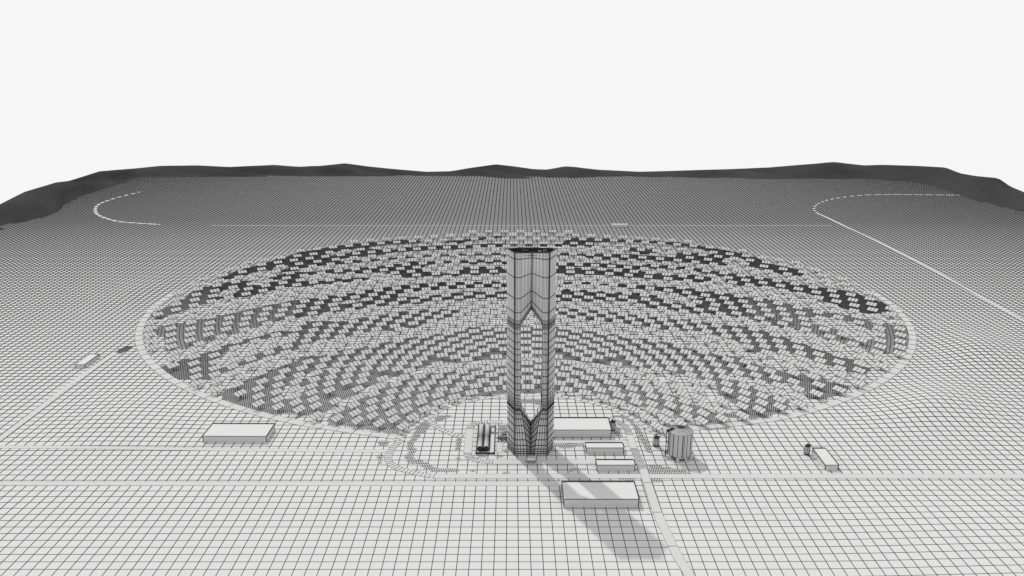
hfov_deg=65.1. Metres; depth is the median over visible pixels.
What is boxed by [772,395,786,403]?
heliostat
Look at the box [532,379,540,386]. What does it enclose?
heliostat
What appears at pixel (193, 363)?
heliostat
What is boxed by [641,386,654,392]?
heliostat
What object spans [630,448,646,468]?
road
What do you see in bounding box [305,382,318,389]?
heliostat
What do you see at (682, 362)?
heliostat
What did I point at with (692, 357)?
heliostat
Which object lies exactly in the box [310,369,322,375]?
heliostat
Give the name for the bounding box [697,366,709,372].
heliostat
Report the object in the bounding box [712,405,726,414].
heliostat
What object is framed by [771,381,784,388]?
heliostat
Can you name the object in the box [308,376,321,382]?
heliostat
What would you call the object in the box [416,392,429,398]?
heliostat
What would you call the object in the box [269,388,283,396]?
heliostat
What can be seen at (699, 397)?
heliostat
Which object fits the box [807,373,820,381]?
heliostat
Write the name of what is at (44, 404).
road
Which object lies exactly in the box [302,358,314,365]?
heliostat
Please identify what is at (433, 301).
service track
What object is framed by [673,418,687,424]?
heliostat
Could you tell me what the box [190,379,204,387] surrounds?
heliostat
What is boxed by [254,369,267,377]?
heliostat
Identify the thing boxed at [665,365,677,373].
heliostat
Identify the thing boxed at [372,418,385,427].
heliostat
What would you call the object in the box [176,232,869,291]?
road
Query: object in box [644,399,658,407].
heliostat
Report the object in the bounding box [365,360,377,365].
heliostat
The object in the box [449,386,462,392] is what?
heliostat
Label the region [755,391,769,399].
heliostat
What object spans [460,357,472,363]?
heliostat
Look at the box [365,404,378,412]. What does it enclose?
heliostat
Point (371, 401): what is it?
heliostat
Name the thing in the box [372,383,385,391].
heliostat
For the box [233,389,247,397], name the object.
heliostat
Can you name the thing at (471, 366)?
heliostat
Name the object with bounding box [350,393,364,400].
heliostat
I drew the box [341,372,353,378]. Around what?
heliostat
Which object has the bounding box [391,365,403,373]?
heliostat
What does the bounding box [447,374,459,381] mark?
heliostat
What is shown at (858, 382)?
heliostat
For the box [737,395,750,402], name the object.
heliostat
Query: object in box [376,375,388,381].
heliostat
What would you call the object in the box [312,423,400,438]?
road
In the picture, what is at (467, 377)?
heliostat
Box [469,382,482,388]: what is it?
heliostat
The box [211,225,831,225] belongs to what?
road
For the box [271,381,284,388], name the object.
heliostat
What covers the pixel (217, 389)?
heliostat
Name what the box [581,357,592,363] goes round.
heliostat
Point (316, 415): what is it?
heliostat
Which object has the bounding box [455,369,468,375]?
heliostat
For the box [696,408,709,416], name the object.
heliostat
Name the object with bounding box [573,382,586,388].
heliostat
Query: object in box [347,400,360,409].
heliostat
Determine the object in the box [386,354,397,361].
heliostat
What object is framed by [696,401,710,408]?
heliostat
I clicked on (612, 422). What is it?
water tank
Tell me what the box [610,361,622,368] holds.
heliostat
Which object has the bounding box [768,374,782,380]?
heliostat
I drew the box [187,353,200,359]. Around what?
heliostat
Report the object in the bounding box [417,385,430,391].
heliostat
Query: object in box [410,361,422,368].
heliostat
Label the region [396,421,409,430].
heliostat
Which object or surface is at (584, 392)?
heliostat
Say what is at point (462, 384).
heliostat
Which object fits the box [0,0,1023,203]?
sky
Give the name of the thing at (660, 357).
heliostat
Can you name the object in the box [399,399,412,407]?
heliostat
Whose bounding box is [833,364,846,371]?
heliostat
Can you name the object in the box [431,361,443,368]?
heliostat
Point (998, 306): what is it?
road
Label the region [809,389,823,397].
heliostat
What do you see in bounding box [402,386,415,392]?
heliostat
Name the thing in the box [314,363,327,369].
heliostat
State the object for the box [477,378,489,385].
heliostat
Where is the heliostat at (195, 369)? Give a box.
[188,366,201,373]
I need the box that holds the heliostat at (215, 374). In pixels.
[208,370,221,377]
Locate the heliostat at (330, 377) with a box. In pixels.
[324,373,337,380]
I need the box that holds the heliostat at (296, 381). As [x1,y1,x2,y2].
[289,378,302,385]
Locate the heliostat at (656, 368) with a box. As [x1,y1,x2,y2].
[650,365,662,373]
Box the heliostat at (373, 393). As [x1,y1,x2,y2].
[367,390,380,397]
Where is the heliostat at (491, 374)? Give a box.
[485,372,497,379]
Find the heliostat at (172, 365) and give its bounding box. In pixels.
[166,362,179,369]
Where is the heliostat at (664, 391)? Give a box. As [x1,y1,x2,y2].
[657,387,670,394]
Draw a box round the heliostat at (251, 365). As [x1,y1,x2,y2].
[245,361,257,369]
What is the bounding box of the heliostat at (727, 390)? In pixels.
[720,386,733,394]
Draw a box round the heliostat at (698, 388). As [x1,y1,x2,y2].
[691,385,705,393]
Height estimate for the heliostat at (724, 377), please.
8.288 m
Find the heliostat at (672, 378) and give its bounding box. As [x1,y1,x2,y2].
[666,375,678,382]
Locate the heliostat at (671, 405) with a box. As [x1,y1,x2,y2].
[663,401,677,409]
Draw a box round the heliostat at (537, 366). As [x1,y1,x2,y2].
[534,364,541,370]
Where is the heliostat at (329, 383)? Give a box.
[322,380,335,386]
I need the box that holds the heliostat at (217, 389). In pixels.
[209,385,223,393]
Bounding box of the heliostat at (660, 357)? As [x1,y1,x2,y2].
[655,354,667,361]
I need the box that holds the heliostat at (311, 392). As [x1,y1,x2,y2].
[304,388,318,396]
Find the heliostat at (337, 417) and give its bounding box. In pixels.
[330,413,343,422]
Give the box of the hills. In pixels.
[0,162,1023,229]
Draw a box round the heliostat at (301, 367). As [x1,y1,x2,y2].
[295,364,308,371]
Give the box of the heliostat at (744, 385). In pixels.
[737,382,750,389]
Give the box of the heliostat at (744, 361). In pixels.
[739,358,751,364]
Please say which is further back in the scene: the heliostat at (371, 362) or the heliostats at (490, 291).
the heliostats at (490, 291)
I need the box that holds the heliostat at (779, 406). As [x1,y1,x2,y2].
[772,402,786,411]
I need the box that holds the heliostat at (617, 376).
[611,373,624,381]
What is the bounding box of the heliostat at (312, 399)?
[306,395,319,403]
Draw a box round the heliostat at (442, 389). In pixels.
[435,386,448,391]
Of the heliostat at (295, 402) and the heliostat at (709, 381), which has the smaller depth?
the heliostat at (295, 402)
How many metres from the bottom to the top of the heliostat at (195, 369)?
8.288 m
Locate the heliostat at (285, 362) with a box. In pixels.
[279,359,291,365]
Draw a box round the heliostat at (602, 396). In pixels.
[595,393,609,401]
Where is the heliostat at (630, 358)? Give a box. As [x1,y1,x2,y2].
[625,356,637,362]
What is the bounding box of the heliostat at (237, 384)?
[230,380,243,388]
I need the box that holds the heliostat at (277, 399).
[270,395,284,403]
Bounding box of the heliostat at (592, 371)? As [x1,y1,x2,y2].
[586,369,598,375]
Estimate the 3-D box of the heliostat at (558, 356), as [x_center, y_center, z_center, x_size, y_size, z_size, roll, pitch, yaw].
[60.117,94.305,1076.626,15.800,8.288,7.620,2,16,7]
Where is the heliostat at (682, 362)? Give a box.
[676,359,688,366]
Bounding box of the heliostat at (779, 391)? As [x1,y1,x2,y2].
[773,388,786,395]
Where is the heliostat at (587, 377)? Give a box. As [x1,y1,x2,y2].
[580,375,593,382]
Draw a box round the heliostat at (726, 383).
[719,380,733,386]
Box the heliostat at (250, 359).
[244,356,256,361]
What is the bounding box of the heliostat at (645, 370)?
[639,367,651,374]
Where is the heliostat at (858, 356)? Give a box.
[852,353,865,359]
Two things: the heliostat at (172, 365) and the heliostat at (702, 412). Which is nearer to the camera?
the heliostat at (702, 412)
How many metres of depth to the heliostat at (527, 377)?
1005.93 m
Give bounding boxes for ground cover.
[117,236,888,481]
[150,286,908,353]
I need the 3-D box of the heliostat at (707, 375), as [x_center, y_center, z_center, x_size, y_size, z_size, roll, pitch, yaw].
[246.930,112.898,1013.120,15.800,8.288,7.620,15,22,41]
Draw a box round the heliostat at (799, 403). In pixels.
[792,399,806,408]
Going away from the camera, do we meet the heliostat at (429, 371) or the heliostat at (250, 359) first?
the heliostat at (429, 371)
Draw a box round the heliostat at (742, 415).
[735,410,749,420]
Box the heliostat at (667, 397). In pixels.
[661,394,674,401]
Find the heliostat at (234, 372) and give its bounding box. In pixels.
[227,369,240,375]
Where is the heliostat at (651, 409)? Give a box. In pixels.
[645,405,658,414]
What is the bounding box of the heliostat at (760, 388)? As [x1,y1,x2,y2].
[754,385,767,392]
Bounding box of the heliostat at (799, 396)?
[791,392,805,399]
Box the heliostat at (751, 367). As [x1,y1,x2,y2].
[746,364,758,370]
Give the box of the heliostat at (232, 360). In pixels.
[227,357,239,363]
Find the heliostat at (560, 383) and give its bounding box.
[554,380,565,387]
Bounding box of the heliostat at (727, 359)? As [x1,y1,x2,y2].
[722,356,734,363]
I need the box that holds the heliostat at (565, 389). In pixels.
[559,386,572,393]
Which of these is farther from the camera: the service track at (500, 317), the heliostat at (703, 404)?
the service track at (500, 317)
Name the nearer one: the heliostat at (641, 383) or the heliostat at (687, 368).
the heliostat at (641, 383)
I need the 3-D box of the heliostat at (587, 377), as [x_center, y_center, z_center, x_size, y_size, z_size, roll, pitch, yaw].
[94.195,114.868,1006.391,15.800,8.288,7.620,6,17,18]
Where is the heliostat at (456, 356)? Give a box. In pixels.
[449,354,460,360]
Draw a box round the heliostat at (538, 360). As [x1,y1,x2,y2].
[535,358,541,362]
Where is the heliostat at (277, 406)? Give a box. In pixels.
[271,402,285,411]
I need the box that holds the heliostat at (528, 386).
[522,384,534,391]
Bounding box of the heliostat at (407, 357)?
[401,355,413,361]
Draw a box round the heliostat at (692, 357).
[687,354,698,361]
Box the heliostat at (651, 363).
[645,360,657,366]
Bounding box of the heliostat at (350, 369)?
[344,366,356,372]
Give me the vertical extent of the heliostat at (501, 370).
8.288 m
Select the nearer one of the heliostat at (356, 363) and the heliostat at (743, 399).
the heliostat at (743, 399)
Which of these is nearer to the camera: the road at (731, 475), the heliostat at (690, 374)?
the road at (731, 475)
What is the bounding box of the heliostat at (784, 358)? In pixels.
[778,355,790,361]
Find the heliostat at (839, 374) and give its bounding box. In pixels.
[833,370,846,377]
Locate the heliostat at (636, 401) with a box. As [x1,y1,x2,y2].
[629,398,643,406]
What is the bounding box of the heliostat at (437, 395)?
[431,391,444,398]
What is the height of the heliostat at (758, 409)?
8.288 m
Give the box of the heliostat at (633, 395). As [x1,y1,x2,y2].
[627,392,640,398]
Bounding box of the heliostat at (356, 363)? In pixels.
[349,360,361,366]
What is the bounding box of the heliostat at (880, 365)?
[874,362,887,369]
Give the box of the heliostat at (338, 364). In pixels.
[332,361,344,367]
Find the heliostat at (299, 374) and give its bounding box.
[292,371,305,378]
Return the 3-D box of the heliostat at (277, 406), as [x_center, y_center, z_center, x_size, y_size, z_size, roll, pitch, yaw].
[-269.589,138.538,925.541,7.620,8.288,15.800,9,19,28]
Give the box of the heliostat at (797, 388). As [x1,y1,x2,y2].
[791,384,805,392]
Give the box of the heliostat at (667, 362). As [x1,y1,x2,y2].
[660,360,673,365]
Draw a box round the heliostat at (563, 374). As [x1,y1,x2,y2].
[557,372,569,379]
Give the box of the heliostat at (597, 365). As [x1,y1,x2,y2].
[591,363,603,369]
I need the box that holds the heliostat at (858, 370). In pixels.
[852,366,865,373]
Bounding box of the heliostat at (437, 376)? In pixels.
[430,373,443,381]
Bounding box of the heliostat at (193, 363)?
[187,360,200,367]
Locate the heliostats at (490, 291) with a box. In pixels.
[144,230,906,359]
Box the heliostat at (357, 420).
[350,415,364,425]
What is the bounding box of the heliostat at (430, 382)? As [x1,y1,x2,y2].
[423,379,436,386]
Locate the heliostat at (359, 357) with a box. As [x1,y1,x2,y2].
[354,354,365,361]
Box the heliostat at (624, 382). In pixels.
[618,379,632,387]
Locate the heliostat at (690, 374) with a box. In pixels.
[684,371,697,377]
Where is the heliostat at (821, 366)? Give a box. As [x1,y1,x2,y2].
[815,363,827,369]
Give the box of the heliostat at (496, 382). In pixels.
[490,380,502,387]
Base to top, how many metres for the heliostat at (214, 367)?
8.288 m
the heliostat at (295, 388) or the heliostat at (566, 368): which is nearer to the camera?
the heliostat at (295, 388)
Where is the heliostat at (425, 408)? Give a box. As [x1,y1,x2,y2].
[418,405,431,414]
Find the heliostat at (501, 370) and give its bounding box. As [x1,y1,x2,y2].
[496,368,506,375]
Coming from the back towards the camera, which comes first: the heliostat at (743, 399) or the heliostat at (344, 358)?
the heliostat at (344, 358)
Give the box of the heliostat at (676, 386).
[670,383,683,391]
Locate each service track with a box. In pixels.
[155,287,869,348]
[157,277,892,321]
[164,301,888,363]
[169,262,689,301]
[194,254,851,286]
[202,317,852,387]
[240,247,803,268]
[312,359,744,421]
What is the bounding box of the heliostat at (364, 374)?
[357,371,370,378]
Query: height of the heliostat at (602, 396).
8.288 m
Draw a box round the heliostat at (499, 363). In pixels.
[493,361,505,367]
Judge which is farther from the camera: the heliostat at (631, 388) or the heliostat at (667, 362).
the heliostat at (667, 362)
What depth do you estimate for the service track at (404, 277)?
1363.99 m
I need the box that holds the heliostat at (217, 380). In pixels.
[210,376,224,385]
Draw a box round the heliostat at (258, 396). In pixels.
[251,392,265,399]
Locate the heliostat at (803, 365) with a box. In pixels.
[796,362,809,369]
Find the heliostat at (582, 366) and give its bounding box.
[576,363,588,370]
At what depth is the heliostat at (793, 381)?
995.22 m
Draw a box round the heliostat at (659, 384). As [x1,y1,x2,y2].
[653,380,666,388]
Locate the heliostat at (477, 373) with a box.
[471,370,483,377]
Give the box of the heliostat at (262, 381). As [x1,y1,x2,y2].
[255,377,268,384]
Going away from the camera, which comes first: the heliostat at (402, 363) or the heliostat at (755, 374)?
the heliostat at (755, 374)
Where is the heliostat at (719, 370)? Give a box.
[713,367,726,373]
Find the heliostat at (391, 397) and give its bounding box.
[382,394,395,401]
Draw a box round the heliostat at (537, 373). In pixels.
[533,371,541,377]
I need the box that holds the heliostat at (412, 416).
[406,412,419,421]
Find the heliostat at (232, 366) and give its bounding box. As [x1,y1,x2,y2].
[226,363,238,369]
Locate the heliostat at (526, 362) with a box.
[521,361,532,367]
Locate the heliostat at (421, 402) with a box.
[414,398,428,406]
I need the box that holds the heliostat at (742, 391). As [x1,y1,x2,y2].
[737,388,751,395]
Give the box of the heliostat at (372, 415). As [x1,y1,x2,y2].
[366,411,378,420]
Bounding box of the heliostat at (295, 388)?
[289,385,302,392]
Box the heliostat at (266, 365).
[259,362,272,369]
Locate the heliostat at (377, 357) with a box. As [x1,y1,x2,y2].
[370,354,382,361]
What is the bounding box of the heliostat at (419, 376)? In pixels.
[413,373,426,379]
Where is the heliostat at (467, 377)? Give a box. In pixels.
[461,375,474,382]
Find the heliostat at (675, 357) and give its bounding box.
[670,354,682,361]
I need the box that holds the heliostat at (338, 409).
[331,405,345,413]
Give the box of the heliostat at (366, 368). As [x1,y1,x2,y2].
[360,365,373,371]
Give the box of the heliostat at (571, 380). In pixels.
[566,378,578,385]
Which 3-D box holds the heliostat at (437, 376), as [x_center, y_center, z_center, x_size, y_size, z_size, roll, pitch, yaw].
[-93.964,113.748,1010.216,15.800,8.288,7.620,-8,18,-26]
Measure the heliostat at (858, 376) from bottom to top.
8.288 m
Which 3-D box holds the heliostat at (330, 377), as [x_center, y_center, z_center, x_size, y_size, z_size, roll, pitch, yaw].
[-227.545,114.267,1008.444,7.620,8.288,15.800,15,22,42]
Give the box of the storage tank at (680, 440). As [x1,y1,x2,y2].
[663,425,694,461]
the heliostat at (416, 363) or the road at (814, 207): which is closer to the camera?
the heliostat at (416, 363)
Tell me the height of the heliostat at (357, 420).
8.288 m
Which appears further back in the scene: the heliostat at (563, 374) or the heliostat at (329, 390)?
the heliostat at (563, 374)
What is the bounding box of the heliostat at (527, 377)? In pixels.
[521,375,533,382]
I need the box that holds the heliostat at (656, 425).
[650,421,663,430]
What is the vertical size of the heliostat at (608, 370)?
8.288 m
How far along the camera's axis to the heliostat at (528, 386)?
978.82 m
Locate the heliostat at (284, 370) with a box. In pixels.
[278,367,290,375]
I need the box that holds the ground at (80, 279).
[0,175,1023,575]
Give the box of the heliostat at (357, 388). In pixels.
[351,385,364,393]
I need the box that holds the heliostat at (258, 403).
[251,399,264,408]
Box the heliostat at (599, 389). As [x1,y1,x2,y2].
[593,386,606,392]
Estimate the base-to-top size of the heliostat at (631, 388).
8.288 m
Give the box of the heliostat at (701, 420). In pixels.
[694,415,708,425]
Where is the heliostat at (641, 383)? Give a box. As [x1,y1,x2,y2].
[635,379,648,387]
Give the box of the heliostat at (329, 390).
[322,386,335,394]
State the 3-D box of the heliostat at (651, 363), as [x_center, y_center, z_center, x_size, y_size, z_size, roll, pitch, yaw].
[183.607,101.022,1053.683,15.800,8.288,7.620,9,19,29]
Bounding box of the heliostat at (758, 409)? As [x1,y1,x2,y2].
[752,404,766,413]
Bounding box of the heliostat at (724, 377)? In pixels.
[717,373,730,380]
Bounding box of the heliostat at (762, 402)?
[755,398,769,406]
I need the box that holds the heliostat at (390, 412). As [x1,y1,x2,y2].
[384,408,398,416]
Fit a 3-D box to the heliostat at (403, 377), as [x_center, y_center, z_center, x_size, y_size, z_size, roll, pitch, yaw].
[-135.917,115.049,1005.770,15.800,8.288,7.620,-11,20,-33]
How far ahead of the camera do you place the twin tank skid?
849.36 m
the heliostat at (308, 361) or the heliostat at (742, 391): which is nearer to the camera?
the heliostat at (742, 391)
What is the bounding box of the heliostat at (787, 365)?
[781,362,794,369]
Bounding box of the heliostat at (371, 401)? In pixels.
[365,397,378,405]
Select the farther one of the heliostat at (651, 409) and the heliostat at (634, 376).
the heliostat at (634, 376)
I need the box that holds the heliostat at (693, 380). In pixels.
[687,377,700,385]
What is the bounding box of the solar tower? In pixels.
[507,245,556,460]
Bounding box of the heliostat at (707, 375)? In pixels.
[701,372,714,379]
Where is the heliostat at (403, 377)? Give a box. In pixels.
[397,374,409,382]
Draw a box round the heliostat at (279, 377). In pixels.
[272,374,286,380]
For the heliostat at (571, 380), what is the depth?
996.93 m
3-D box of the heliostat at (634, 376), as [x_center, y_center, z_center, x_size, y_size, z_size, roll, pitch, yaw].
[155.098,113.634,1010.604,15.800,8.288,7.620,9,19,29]
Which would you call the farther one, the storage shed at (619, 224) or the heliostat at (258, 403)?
the storage shed at (619, 224)
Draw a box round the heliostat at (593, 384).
[587,381,600,388]
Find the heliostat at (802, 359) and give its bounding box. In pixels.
[796,356,808,362]
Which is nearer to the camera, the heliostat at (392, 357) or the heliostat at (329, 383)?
the heliostat at (329, 383)
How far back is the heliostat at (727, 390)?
969.04 m
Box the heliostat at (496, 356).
[490,354,502,360]
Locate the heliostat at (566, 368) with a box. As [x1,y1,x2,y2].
[560,366,572,372]
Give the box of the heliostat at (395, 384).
[389,380,402,387]
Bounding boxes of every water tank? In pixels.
[609,419,616,430]
[652,435,660,446]
[803,444,811,454]
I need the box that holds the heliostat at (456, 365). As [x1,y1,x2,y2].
[450,363,462,369]
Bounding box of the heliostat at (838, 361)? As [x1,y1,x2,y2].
[832,358,845,364]
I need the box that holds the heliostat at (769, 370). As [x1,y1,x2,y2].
[763,367,776,375]
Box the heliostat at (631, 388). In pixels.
[625,385,638,391]
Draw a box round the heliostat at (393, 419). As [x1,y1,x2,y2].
[387,414,400,424]
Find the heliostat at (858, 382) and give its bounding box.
[851,379,865,387]
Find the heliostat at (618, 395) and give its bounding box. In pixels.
[612,391,625,398]
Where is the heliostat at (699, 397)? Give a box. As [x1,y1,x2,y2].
[692,393,706,401]
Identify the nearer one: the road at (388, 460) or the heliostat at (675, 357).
the road at (388, 460)
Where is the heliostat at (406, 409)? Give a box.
[399,405,412,414]
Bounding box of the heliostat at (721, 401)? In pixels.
[715,397,728,405]
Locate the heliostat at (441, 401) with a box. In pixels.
[431,398,445,407]
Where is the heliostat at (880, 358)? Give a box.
[873,355,886,361]
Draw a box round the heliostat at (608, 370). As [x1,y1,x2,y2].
[602,367,615,373]
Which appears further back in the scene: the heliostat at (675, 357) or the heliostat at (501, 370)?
the heliostat at (675, 357)
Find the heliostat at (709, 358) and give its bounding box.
[703,355,715,362]
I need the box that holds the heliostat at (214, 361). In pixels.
[208,358,221,364]
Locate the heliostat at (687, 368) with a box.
[681,365,693,371]
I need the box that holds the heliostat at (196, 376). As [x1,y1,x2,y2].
[189,373,202,379]
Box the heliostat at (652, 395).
[645,392,659,399]
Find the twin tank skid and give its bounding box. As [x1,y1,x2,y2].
[475,421,497,453]
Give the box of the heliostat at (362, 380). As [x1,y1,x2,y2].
[355,377,368,385]
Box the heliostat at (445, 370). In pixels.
[439,367,451,374]
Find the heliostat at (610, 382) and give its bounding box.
[603,379,616,385]
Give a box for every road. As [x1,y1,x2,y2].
[0,352,117,440]
[0,445,386,452]
[0,481,560,485]
[93,192,159,224]
[135,293,315,426]
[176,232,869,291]
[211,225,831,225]
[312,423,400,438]
[384,440,434,477]
[393,394,658,440]
[424,414,463,437]
[434,474,1023,477]
[464,429,473,451]
[464,452,492,463]
[466,420,502,428]
[493,459,635,463]
[496,440,506,452]
[553,440,627,443]
[609,418,632,433]
[626,434,636,447]
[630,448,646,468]
[639,469,694,575]
[664,415,788,432]
[785,291,916,417]
[812,194,924,212]
[817,213,1023,321]
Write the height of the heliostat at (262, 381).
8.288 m
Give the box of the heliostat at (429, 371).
[423,368,435,375]
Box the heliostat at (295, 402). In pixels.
[288,398,302,406]
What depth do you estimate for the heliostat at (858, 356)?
1076.07 m
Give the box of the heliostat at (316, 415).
[309,410,323,420]
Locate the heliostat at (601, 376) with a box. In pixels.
[595,374,608,381]
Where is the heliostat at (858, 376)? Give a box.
[852,372,865,380]
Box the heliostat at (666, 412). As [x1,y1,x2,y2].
[660,408,674,416]
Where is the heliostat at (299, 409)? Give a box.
[291,404,305,413]
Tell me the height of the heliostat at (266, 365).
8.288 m
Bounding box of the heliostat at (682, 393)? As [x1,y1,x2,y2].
[676,389,689,397]
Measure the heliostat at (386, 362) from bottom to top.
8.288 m
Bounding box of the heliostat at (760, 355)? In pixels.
[755,352,767,360]
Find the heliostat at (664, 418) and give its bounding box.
[658,414,672,424]
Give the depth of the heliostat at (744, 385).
981.14 m
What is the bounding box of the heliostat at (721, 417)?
[715,413,728,422]
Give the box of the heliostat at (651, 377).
[645,374,658,382]
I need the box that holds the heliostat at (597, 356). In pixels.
[592,354,603,360]
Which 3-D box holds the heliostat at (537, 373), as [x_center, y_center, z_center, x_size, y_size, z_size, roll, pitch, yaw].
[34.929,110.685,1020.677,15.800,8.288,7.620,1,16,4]
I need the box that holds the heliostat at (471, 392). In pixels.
[465,389,478,397]
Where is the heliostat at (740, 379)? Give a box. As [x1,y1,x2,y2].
[734,375,747,382]
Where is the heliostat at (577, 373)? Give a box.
[571,370,583,377]
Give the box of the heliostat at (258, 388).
[251,384,264,392]
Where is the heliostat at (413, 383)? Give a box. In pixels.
[407,380,420,387]
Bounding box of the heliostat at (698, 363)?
[692,360,704,366]
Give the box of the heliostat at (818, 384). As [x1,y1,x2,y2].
[812,380,825,387]
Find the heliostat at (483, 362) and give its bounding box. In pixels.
[478,360,489,364]
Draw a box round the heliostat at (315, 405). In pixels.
[309,401,322,410]
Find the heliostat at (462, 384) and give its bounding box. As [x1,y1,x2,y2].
[455,381,468,388]
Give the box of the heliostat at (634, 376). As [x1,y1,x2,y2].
[628,373,641,379]
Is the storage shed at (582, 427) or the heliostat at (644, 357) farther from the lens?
the heliostat at (644, 357)
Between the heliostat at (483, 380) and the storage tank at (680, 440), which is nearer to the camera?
the storage tank at (680, 440)
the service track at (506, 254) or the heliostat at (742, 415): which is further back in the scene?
the service track at (506, 254)
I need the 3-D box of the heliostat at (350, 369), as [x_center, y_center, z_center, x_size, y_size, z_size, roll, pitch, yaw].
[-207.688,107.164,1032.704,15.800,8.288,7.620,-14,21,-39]
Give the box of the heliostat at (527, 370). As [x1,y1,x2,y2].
[521,368,532,374]
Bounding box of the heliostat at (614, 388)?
[608,386,621,391]
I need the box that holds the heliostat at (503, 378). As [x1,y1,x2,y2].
[499,376,506,383]
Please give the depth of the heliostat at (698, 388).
972.83 m
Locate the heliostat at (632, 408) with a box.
[626,405,640,414]
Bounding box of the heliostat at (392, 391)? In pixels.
[385,387,398,394]
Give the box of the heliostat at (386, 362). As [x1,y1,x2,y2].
[380,359,392,365]
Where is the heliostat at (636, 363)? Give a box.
[631,361,643,368]
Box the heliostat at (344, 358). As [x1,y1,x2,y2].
[337,355,349,362]
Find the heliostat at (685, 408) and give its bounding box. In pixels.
[679,404,693,412]
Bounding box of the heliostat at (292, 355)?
[285,352,297,360]
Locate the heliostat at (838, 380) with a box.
[831,377,844,384]
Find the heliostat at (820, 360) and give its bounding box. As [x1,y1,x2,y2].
[813,357,826,363]
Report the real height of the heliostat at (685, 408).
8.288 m
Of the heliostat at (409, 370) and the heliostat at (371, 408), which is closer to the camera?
the heliostat at (371, 408)
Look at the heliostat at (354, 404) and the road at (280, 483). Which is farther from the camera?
the heliostat at (354, 404)
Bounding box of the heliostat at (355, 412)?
[348,408,362,417]
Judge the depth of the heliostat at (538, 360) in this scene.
1062.06 m
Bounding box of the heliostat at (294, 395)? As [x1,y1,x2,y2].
[287,391,301,399]
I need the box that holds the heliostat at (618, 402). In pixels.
[612,398,625,407]
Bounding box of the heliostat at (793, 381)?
[787,377,800,385]
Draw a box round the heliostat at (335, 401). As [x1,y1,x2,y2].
[328,397,342,405]
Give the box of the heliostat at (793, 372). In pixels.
[787,369,800,377]
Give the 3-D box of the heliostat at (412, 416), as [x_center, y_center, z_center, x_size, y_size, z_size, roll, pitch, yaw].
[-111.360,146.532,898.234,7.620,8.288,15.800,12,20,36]
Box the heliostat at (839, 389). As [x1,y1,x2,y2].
[832,385,846,393]
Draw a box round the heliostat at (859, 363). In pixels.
[853,360,866,367]
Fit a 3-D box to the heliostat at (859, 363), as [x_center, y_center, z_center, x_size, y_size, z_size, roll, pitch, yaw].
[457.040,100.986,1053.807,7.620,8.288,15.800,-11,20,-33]
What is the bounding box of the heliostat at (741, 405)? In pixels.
[735,401,748,410]
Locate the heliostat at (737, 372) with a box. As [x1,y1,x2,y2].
[731,369,744,375]
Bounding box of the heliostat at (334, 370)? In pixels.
[328,368,341,373]
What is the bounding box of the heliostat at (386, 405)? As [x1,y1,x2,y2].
[380,401,393,409]
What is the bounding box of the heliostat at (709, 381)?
[702,378,716,386]
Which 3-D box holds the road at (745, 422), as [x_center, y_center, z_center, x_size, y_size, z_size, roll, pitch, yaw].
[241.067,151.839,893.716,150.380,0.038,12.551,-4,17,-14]
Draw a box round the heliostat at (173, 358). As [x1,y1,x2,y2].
[166,355,180,361]
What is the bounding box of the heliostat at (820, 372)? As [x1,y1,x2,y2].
[813,369,827,375]
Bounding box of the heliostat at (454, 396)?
[447,393,461,401]
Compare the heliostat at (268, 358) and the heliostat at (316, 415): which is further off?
the heliostat at (268, 358)
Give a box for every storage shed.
[75,354,98,367]
[202,423,274,441]
[554,417,611,436]
[561,481,639,506]
[585,442,624,453]
[595,459,635,470]
[611,223,627,226]
[812,447,838,469]
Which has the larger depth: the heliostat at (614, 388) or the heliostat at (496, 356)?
the heliostat at (496, 356)
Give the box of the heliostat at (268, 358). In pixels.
[262,355,274,361]
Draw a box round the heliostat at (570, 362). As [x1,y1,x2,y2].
[563,360,575,365]
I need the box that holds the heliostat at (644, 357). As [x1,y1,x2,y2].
[640,355,652,360]
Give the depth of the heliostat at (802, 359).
1067.83 m
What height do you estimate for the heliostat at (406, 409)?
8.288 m
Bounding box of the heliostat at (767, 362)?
[761,359,774,366]
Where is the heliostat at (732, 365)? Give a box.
[726,363,739,370]
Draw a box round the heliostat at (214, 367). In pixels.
[208,364,220,371]
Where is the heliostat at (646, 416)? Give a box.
[639,412,653,421]
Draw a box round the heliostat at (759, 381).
[752,378,766,385]
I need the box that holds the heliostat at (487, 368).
[481,366,493,372]
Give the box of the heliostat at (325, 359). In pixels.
[319,356,331,362]
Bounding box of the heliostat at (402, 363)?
[395,360,407,365]
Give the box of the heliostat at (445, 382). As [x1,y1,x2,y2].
[439,379,452,385]
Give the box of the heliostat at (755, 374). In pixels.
[749,371,762,378]
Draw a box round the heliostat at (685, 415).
[679,411,692,420]
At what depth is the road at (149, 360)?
1003.85 m
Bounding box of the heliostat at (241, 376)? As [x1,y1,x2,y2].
[234,373,247,380]
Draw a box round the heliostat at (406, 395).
[398,392,411,399]
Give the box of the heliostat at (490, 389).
[483,386,496,392]
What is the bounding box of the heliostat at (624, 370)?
[619,368,631,375]
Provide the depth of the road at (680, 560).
702.08 m
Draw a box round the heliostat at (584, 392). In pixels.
[578,389,591,397]
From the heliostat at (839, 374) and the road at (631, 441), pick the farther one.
the heliostat at (839, 374)
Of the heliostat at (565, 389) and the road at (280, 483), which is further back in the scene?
the heliostat at (565, 389)
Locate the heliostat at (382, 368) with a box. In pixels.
[376,365,389,371]
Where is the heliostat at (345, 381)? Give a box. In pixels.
[339,378,352,386]
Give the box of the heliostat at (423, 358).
[415,356,427,360]
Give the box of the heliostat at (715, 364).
[709,361,722,367]
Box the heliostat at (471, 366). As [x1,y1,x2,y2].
[466,363,478,370]
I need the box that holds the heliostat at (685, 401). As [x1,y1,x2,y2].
[678,397,691,405]
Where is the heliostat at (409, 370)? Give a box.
[403,367,415,374]
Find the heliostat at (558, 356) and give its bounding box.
[555,354,562,360]

